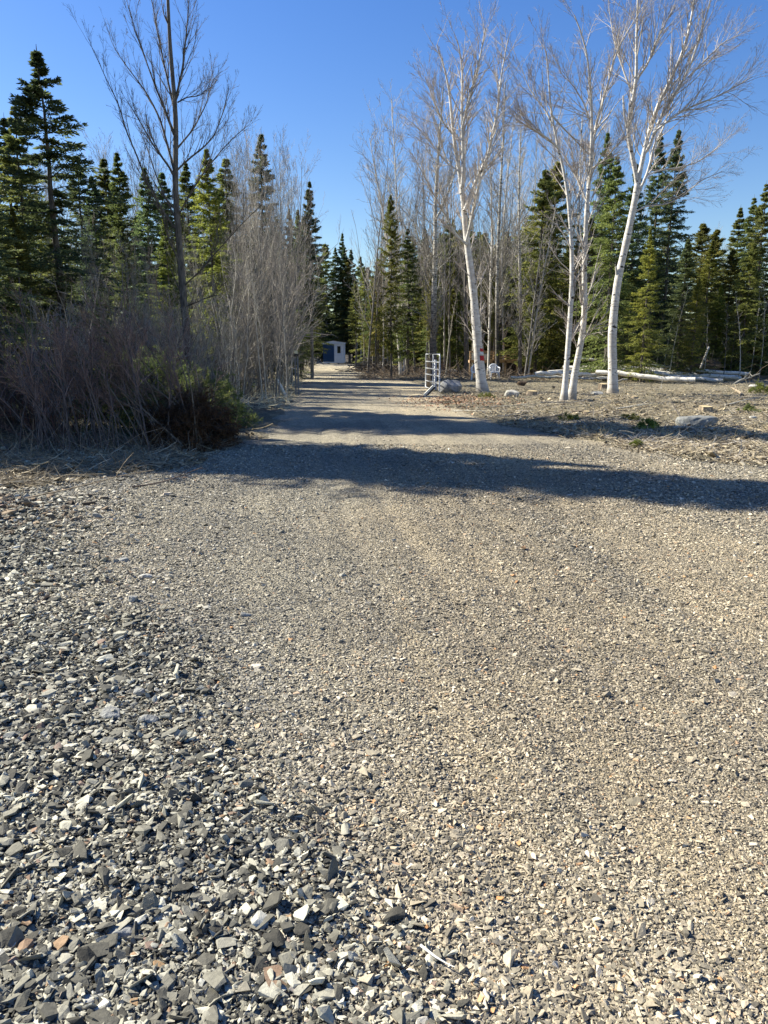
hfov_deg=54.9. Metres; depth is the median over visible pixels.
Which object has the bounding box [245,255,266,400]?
bare tree
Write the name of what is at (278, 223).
bare tree
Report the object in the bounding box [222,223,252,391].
bare tree
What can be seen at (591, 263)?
cedar tree
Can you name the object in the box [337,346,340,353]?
window
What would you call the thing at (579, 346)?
birch tree
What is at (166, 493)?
verge stones
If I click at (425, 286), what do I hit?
bare tree
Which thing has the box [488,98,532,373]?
birch tree
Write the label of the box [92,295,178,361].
brush shrub
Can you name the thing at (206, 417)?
shrub
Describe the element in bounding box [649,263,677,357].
spruce tree
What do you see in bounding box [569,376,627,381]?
dead pole
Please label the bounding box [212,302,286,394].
brush shrub
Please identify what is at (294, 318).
alder bush
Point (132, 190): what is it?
bare tree
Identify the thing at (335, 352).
shed
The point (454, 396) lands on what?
dead leaves
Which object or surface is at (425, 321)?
spruce tree
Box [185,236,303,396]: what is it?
alder bush
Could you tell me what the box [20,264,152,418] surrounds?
brush shrub
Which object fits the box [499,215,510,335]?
bare tree
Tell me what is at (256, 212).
bare tree
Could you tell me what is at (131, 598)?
stone
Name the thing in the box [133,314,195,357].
brush shrub
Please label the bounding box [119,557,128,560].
stone
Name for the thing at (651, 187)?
spruce tree
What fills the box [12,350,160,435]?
bough pile
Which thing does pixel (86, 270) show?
bare tree
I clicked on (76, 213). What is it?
spruce tree
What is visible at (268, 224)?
bare tree
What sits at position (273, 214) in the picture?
bare tree
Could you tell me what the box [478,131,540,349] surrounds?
bare tree
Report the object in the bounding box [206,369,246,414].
shrub
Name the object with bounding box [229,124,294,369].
bare tree
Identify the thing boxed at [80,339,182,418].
brush shrub
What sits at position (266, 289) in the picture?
bare tree
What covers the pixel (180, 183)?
bare tree
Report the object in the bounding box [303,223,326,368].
spruce tree
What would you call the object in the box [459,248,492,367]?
cedar tree
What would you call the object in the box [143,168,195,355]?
spruce tree
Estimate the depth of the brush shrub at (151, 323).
17.16 m
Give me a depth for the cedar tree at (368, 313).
66.33 m
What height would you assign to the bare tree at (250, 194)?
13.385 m
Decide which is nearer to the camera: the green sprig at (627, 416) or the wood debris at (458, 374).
the green sprig at (627, 416)
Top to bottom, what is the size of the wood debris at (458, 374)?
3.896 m
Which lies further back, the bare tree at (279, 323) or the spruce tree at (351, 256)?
the spruce tree at (351, 256)
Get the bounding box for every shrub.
[0,291,93,434]
[0,298,19,400]
[0,338,72,432]
[0,341,97,442]
[0,362,47,426]
[0,366,34,433]
[1,335,105,427]
[6,316,62,411]
[8,313,67,385]
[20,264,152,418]
[22,292,154,363]
[40,316,111,358]
[46,319,105,404]
[50,310,182,422]
[54,302,188,420]
[55,305,171,413]
[64,285,182,365]
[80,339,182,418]
[86,310,160,416]
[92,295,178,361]
[97,322,182,391]
[102,279,213,385]
[110,291,215,395]
[120,306,217,367]
[123,309,236,402]
[132,384,250,452]
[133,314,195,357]
[134,284,215,378]
[135,305,184,375]
[147,308,250,387]
[151,307,229,378]
[162,336,219,380]
[165,339,227,379]
[169,305,249,381]
[173,316,249,395]
[197,292,274,397]
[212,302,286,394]
[437,352,456,372]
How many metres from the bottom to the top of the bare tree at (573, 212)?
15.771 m
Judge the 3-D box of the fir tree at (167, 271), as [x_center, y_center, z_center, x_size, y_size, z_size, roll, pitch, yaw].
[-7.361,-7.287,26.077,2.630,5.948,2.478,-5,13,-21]
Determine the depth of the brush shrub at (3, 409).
12.13 m
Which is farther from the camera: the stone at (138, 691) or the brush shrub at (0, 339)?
the brush shrub at (0, 339)
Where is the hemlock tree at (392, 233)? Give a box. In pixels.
[367,195,409,378]
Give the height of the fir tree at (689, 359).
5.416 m
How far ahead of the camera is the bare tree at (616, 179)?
48.96 m
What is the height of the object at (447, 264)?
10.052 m
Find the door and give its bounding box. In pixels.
[335,354,342,361]
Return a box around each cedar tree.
[344,280,367,368]
[348,266,374,362]
[361,262,395,363]
[362,275,379,364]
[364,277,373,362]
[376,284,387,363]
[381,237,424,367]
[381,285,396,363]
[387,265,422,364]
[402,256,425,368]
[409,258,438,368]
[414,219,462,367]
[417,262,450,363]
[429,265,457,367]
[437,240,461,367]
[439,263,462,370]
[442,229,471,356]
[446,260,486,370]
[459,222,484,334]
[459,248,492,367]
[462,248,493,355]
[475,233,499,255]
[477,235,488,353]
[484,239,516,367]
[484,252,507,367]
[491,265,517,370]
[496,169,578,374]
[501,161,592,369]
[508,258,530,365]
[544,218,606,366]
[551,250,580,367]
[551,275,576,369]
[552,245,574,369]
[698,250,756,360]
[701,283,736,374]
[712,241,767,376]
[715,287,759,375]
[731,287,765,374]
[746,274,767,374]
[754,314,767,376]
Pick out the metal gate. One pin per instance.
(433, 369)
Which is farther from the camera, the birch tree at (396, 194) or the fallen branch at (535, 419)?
the birch tree at (396, 194)
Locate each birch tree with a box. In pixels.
[349,112,418,375]
[378,79,420,373]
[382,0,533,391]
[452,145,487,376]
[472,95,510,374]
[481,4,633,401]
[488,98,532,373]
[514,0,672,400]
[519,216,554,375]
[527,187,568,374]
[556,95,594,343]
[590,0,767,392]
[598,239,617,362]
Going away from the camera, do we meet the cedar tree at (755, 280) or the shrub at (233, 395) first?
the shrub at (233, 395)
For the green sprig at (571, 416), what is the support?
on the ground at (268, 414)
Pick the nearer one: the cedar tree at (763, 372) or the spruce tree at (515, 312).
the cedar tree at (763, 372)
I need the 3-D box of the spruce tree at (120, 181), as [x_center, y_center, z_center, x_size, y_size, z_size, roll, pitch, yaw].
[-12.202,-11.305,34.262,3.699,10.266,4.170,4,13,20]
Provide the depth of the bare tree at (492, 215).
55.20 m
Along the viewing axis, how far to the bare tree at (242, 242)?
25.45 m
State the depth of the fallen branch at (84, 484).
7.22 m
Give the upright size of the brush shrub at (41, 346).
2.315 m
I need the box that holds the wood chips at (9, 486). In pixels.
[0,427,261,488]
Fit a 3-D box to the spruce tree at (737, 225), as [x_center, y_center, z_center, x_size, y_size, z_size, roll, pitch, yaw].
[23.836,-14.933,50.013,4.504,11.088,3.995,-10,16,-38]
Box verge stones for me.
[0,417,767,559]
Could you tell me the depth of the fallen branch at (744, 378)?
32.78 m
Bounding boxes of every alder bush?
[173,233,270,401]
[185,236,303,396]
[213,235,331,394]
[227,243,312,381]
[228,183,342,386]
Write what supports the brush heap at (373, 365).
on the ground at (268, 414)
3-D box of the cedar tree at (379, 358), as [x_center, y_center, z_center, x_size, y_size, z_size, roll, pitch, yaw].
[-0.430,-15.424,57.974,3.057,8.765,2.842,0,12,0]
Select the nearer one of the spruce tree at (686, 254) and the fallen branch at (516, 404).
the fallen branch at (516, 404)
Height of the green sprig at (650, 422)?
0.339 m
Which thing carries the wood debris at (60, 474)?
on the ground at (268, 414)
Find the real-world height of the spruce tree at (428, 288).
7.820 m
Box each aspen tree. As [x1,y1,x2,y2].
[388,61,477,379]
[474,59,523,375]
[499,112,539,375]
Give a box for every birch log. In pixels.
[534,370,602,376]
[547,368,664,372]
[562,365,738,378]
[581,358,748,375]
[595,370,695,382]
[620,365,741,380]
[620,369,723,381]
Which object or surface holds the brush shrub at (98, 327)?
on the ground at (268, 414)
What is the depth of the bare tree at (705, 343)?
39.03 m
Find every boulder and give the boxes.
[440,380,461,392]
[675,415,718,426]
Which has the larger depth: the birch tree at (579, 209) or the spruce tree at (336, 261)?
the spruce tree at (336, 261)
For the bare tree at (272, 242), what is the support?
on the ground at (268, 414)
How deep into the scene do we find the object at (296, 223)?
43.83 m
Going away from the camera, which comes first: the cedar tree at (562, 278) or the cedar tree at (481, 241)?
the cedar tree at (562, 278)
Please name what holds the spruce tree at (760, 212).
on the ground at (268, 414)
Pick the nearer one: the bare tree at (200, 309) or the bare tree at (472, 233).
the bare tree at (200, 309)
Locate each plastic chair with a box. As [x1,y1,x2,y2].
[471,364,474,379]
[489,363,499,378]
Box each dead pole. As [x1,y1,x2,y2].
[511,375,607,379]
[561,374,593,379]
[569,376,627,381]
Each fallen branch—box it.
[10,458,46,463]
[23,452,152,497]
[31,461,48,465]
[132,465,202,487]
[237,423,272,430]
[420,944,454,967]
[491,396,539,406]
[528,413,564,422]
[540,393,605,402]
[557,685,578,686]
[571,400,624,412]
[616,402,651,409]
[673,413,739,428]
[725,396,765,404]
[730,384,743,395]
[733,372,759,384]
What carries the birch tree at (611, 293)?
on the ground at (268, 414)
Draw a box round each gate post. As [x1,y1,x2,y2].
[292,351,298,395]
[427,358,430,388]
[434,360,436,389]
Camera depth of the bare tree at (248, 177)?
41.92 m
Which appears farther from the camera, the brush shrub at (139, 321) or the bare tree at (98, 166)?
the bare tree at (98, 166)
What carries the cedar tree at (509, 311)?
on the ground at (268, 414)
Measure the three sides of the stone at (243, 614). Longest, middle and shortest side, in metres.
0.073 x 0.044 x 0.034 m
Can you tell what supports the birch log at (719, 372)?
on the ground at (268, 414)
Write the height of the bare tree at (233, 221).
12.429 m
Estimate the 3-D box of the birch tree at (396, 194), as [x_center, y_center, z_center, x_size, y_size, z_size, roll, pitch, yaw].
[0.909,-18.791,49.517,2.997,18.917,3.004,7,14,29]
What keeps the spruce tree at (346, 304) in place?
on the ground at (268, 414)
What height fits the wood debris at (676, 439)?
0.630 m
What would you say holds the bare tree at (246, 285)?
on the ground at (268, 414)
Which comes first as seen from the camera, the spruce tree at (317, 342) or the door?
the spruce tree at (317, 342)
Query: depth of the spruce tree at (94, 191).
31.03 m
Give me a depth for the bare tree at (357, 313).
94.61 m
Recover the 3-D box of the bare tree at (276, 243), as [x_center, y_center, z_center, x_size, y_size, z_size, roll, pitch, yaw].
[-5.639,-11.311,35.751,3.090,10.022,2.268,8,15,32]
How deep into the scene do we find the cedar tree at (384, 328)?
68.41 m
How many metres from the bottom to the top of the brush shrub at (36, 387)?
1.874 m
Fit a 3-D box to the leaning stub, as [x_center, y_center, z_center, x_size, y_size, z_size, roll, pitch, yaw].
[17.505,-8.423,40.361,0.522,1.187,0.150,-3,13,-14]
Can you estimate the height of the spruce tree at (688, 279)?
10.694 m
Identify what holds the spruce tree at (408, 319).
on the ground at (268, 414)
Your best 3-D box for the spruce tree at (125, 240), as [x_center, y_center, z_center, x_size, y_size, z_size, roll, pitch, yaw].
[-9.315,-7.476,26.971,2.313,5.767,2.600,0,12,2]
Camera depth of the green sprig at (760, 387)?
26.57 m
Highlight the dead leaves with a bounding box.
[369,392,563,414]
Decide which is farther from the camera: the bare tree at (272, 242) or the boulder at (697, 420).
the bare tree at (272, 242)
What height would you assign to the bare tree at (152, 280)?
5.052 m
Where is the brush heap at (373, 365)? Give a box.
[335,363,411,371]
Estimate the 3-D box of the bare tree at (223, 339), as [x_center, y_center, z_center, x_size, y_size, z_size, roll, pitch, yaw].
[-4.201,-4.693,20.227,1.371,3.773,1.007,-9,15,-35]
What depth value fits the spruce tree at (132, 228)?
52.80 m
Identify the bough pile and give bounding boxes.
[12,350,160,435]
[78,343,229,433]
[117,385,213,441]
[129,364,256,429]
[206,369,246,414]
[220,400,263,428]
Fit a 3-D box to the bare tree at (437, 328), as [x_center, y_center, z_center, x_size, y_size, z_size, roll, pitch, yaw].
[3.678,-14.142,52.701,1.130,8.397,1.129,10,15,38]
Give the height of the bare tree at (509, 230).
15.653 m
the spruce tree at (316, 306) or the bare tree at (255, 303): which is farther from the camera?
the spruce tree at (316, 306)
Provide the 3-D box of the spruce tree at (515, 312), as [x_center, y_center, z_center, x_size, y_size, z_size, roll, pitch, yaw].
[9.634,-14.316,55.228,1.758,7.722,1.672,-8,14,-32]
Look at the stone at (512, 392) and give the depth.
24.52 m
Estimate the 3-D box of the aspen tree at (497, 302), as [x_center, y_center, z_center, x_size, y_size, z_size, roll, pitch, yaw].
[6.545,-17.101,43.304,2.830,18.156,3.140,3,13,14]
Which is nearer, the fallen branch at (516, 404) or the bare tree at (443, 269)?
the fallen branch at (516, 404)
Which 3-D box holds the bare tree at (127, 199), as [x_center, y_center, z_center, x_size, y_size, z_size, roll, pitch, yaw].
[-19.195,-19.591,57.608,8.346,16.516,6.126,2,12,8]
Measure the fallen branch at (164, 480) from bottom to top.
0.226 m
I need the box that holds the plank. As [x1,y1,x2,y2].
[423,385,435,394]
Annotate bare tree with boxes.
[25,138,70,274]
[31,230,73,316]
[39,159,74,263]
[40,172,67,216]
[46,160,80,292]
[47,161,77,265]
[62,209,106,341]
[68,264,90,345]
[71,211,158,345]
[76,127,157,313]
[79,219,113,345]
[84,141,112,212]
[84,158,158,270]
[96,132,124,270]
[100,224,164,346]
[106,148,155,263]
[120,132,158,270]
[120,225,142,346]
[124,230,164,339]
[125,138,168,286]
[134,144,182,263]
[138,236,172,349]
[159,143,200,264]
[161,210,201,349]
[166,136,197,253]
[177,214,209,345]
[189,147,209,275]
[189,151,274,324]
[190,157,237,294]
[190,264,210,369]
[198,157,216,284]
[202,272,245,405]
[203,134,249,284]
[209,190,254,356]
[211,123,262,301]
[212,155,272,368]
[213,142,246,240]
[215,140,242,275]
[220,130,271,356]
[222,196,265,394]
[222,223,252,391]
[225,141,262,317]
[228,149,247,236]
[228,253,244,351]
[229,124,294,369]
[229,128,280,388]
[230,163,258,323]
[233,119,274,375]
[234,169,298,366]
[234,223,260,393]
[237,121,275,386]
[237,128,265,297]
[237,190,265,370]
[245,188,265,380]
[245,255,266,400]
[246,230,262,398]
[246,256,265,387]
[251,169,294,359]
[253,135,287,385]
[253,246,279,394]
[257,128,295,365]
[260,163,278,376]
[263,126,320,379]
[263,234,299,399]
[264,182,287,290]
[266,134,326,386]
[267,259,290,398]
[268,147,299,383]
[269,157,296,370]
[269,208,298,402]
[276,159,315,384]
[344,92,413,370]
[349,258,361,362]
[354,280,364,360]
[363,145,404,371]
[365,185,402,367]
[368,177,416,367]
[370,112,460,370]
[375,176,413,373]
[387,182,429,366]
[403,96,448,357]
[406,140,441,357]
[410,99,486,368]
[418,163,461,369]
[436,274,441,359]
[446,284,459,374]
[450,230,463,360]
[451,200,479,372]
[455,166,489,370]
[456,236,468,367]
[466,147,497,343]
[474,150,539,349]
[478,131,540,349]
[479,153,514,275]
[480,275,491,350]
[481,151,547,353]
[495,184,562,320]
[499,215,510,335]
[499,268,507,369]
[511,105,576,368]
[516,109,549,309]
[521,155,544,261]
[523,111,565,246]
[526,101,609,279]
[536,120,592,363]
[553,137,585,369]
[570,113,621,245]
[574,125,628,247]
[578,100,662,343]
[622,147,662,270]
[643,287,655,382]
[669,285,689,371]
[704,306,709,372]
[722,304,731,374]
[729,294,742,370]
[734,297,742,376]
[750,285,761,370]
[757,286,767,376]
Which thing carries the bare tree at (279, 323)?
on the ground at (268, 414)
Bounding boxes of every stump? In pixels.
[526,390,537,395]
[597,383,606,389]
[698,405,712,411]
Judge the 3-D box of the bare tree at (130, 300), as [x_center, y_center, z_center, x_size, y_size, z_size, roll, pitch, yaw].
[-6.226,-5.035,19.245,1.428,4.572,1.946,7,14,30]
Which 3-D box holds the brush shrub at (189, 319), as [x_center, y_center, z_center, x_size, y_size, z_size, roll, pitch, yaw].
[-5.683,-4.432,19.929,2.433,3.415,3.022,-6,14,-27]
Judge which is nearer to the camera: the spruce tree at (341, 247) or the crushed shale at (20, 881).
the crushed shale at (20, 881)
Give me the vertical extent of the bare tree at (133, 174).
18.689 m
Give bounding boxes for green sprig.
[478,391,495,398]
[558,412,579,420]
[619,413,639,419]
[629,438,643,447]
[633,417,659,429]
[737,403,762,412]
[746,379,767,393]
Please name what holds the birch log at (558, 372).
on the ground at (268, 414)
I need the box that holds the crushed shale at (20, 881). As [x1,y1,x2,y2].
[0,487,517,1023]
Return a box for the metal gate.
[425,353,440,390]
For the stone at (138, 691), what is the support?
on the gravel drive
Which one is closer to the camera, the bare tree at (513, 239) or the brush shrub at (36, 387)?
the brush shrub at (36, 387)
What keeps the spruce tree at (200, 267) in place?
on the ground at (268, 414)
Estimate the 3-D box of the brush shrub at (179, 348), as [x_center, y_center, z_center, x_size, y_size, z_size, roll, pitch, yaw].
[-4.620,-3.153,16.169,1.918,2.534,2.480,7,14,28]
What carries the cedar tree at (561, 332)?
on the ground at (268, 414)
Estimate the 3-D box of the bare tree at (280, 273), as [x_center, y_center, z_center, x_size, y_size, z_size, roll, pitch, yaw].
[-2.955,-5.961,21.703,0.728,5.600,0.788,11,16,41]
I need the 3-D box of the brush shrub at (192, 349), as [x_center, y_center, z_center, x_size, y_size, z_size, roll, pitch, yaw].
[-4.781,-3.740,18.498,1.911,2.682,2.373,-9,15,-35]
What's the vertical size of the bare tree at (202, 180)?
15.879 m
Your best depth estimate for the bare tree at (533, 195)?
54.53 m
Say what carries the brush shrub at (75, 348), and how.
on the ground at (268, 414)
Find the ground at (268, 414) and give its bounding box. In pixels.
[0,352,767,489]
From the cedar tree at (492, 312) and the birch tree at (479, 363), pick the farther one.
the cedar tree at (492, 312)
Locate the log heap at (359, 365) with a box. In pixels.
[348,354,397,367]
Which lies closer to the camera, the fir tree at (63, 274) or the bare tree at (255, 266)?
the fir tree at (63, 274)
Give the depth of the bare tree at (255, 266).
36.26 m
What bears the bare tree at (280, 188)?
on the ground at (268, 414)
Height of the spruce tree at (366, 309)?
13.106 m
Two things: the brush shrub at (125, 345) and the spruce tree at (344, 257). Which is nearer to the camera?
the brush shrub at (125, 345)
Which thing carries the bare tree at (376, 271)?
on the ground at (268, 414)
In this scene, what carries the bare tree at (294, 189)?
on the ground at (268, 414)
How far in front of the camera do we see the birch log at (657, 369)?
39.35 m
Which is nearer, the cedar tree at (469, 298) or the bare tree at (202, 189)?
the bare tree at (202, 189)
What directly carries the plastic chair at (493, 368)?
on the ground at (268, 414)
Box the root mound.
[684,350,727,373]
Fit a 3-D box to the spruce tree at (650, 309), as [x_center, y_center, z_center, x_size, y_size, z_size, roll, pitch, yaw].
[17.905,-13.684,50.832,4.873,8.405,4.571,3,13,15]
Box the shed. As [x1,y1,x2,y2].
[323,340,347,363]
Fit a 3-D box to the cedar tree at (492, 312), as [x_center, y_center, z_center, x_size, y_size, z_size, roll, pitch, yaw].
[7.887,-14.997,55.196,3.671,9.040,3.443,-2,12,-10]
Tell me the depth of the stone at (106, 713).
3.07 m
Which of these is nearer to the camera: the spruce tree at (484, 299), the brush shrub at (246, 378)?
the brush shrub at (246, 378)
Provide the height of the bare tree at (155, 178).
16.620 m
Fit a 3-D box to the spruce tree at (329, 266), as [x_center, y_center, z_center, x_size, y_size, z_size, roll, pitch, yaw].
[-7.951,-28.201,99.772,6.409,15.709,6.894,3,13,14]
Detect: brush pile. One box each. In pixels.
[0,241,211,449]
[0,278,163,453]
[14,311,195,450]
[135,354,236,444]
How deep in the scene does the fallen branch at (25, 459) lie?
9.68 m
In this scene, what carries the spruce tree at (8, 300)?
on the ground at (268, 414)
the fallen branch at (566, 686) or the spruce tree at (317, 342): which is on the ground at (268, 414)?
the spruce tree at (317, 342)
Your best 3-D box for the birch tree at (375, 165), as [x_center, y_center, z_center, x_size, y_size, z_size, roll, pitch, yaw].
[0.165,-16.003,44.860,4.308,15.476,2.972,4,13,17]
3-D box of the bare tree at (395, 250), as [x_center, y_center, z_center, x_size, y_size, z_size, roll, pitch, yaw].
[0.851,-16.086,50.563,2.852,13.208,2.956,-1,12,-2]
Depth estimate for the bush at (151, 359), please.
14.61 m
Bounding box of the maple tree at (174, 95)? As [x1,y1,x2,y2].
[66,0,270,376]
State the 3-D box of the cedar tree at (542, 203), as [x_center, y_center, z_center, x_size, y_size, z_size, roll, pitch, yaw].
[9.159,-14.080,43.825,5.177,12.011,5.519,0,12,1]
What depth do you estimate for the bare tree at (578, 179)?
50.99 m
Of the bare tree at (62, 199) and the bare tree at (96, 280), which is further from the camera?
the bare tree at (62, 199)
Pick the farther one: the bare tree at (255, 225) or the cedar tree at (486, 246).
the cedar tree at (486, 246)
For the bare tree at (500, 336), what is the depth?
51.84 m
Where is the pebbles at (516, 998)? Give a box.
[0,442,767,1023]
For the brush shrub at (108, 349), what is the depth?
16.12 m
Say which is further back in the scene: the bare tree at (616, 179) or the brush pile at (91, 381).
the bare tree at (616, 179)
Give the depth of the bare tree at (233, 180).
41.73 m
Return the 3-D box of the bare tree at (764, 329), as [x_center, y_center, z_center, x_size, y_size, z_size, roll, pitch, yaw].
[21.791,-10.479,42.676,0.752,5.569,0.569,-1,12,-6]
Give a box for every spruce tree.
[0,46,165,373]
[0,106,101,380]
[0,112,54,354]
[0,207,55,417]
[30,219,55,302]
[59,154,115,348]
[65,243,95,323]
[69,175,128,345]
[77,217,135,329]
[93,156,146,323]
[97,152,154,348]
[103,226,157,344]
[118,167,181,343]
[129,216,154,350]
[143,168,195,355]
[157,163,224,368]
[168,218,212,360]
[185,229,219,367]
[193,211,270,375]
[197,158,262,346]
[247,134,283,369]
[258,248,311,380]
[277,209,312,375]
[285,231,331,370]
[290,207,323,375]
[294,218,322,357]
[295,181,329,377]
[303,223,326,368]
[303,262,326,367]
[313,243,346,346]
[314,275,330,360]
[320,247,354,342]
[328,248,357,354]
[328,259,364,362]
[331,233,357,354]
[343,250,364,362]
[347,257,364,360]
[350,267,372,359]
[392,229,429,375]
[420,273,441,356]
[421,261,430,341]
[437,266,454,365]
[448,284,468,369]
[468,273,488,337]
[469,259,494,369]
[487,272,501,358]
[510,271,518,367]
[564,128,626,364]
[570,156,648,381]
[597,164,660,376]
[617,134,674,357]
[617,254,673,366]
[617,269,651,377]
[622,124,701,371]
[643,227,689,363]
[646,239,705,376]
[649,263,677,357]
[656,223,722,362]
[675,237,696,350]
[681,229,735,361]
[706,207,748,359]
[709,195,766,370]
[721,183,767,376]
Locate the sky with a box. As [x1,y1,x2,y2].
[0,0,767,348]
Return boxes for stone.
[84,992,106,1003]
[92,513,101,517]
[99,706,120,720]
[107,924,132,938]
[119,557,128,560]
[128,595,137,602]
[133,687,146,695]
[137,714,158,723]
[138,574,151,577]
[187,774,199,781]
[240,612,251,616]
[504,390,518,396]
[517,381,526,385]
[591,391,602,394]
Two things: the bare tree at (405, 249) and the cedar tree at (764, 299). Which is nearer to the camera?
the cedar tree at (764, 299)
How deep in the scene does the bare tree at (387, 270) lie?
56.09 m
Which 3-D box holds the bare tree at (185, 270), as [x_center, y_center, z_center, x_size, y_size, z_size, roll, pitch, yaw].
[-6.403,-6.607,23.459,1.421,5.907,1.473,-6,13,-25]
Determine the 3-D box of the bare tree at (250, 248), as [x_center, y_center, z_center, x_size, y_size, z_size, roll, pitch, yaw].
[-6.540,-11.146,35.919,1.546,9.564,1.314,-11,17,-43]
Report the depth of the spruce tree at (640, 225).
43.42 m
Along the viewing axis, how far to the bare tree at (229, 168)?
53.66 m
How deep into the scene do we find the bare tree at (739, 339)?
37.50 m
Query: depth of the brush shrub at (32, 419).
13.06 m
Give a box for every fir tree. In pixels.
[0,204,61,394]
[34,214,98,385]
[140,219,210,369]
[181,147,254,387]
[617,225,672,381]
[671,239,734,369]
[672,277,721,376]
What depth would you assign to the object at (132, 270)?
23.60 m
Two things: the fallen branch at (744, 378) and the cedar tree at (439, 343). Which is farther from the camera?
the cedar tree at (439, 343)
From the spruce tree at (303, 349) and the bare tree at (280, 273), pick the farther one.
the spruce tree at (303, 349)
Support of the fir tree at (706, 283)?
on the ground at (268, 414)
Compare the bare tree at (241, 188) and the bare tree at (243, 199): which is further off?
the bare tree at (243, 199)
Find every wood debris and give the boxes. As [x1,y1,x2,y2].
[0,427,269,487]
[225,363,316,409]
[352,329,767,380]
[409,377,767,465]
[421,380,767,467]
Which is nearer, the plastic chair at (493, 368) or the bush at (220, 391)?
the bush at (220, 391)
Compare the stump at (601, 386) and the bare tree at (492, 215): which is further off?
the bare tree at (492, 215)
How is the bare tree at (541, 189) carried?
on the ground at (268, 414)
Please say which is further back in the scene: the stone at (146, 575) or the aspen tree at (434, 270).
the aspen tree at (434, 270)
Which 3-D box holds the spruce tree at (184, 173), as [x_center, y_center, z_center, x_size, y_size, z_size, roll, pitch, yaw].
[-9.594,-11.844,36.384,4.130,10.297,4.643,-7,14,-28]
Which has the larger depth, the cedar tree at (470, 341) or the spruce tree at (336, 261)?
the spruce tree at (336, 261)
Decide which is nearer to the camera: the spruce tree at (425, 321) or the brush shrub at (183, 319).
the brush shrub at (183, 319)
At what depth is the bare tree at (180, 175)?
57.11 m
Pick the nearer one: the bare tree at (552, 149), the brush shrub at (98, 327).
the brush shrub at (98, 327)
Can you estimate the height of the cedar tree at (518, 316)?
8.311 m
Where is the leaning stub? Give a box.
[700,346,709,368]
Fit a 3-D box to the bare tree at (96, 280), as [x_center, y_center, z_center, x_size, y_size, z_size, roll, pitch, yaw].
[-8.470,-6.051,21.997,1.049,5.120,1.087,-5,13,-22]
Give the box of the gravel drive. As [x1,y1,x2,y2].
[0,363,767,1023]
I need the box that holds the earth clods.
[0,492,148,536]
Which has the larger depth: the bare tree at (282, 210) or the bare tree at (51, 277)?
the bare tree at (282, 210)
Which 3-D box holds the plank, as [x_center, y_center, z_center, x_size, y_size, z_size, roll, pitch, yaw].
[1.610,-4.287,26.288,0.472,0.430,0.075,-4,13,-20]
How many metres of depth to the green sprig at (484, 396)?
23.68 m
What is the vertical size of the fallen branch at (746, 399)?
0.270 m
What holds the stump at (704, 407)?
on the ground at (268, 414)
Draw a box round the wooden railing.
[468,351,528,374]
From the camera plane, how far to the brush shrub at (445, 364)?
49.95 m
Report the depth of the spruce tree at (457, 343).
52.96 m
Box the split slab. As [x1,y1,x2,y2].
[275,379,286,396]
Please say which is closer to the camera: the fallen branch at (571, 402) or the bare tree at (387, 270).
the fallen branch at (571, 402)
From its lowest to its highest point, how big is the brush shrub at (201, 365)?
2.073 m
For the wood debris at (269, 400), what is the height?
1.567 m
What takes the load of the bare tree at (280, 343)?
on the ground at (268, 414)
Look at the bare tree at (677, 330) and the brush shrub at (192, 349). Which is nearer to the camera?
the brush shrub at (192, 349)
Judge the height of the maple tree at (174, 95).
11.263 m
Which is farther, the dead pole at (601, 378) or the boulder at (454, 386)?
the dead pole at (601, 378)
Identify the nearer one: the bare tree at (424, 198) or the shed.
the bare tree at (424, 198)
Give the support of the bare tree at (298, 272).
on the ground at (268, 414)
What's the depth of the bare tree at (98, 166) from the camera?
55.94 m
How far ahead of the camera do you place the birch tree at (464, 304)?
44.38 m
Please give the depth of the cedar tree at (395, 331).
65.89 m
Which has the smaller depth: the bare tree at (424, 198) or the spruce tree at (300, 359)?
the spruce tree at (300, 359)
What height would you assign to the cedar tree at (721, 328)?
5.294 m
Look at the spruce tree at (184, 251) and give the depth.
37.70 m
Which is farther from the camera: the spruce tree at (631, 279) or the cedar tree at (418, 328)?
the cedar tree at (418, 328)
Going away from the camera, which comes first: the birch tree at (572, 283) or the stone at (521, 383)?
the birch tree at (572, 283)
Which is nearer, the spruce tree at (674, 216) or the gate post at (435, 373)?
the gate post at (435, 373)

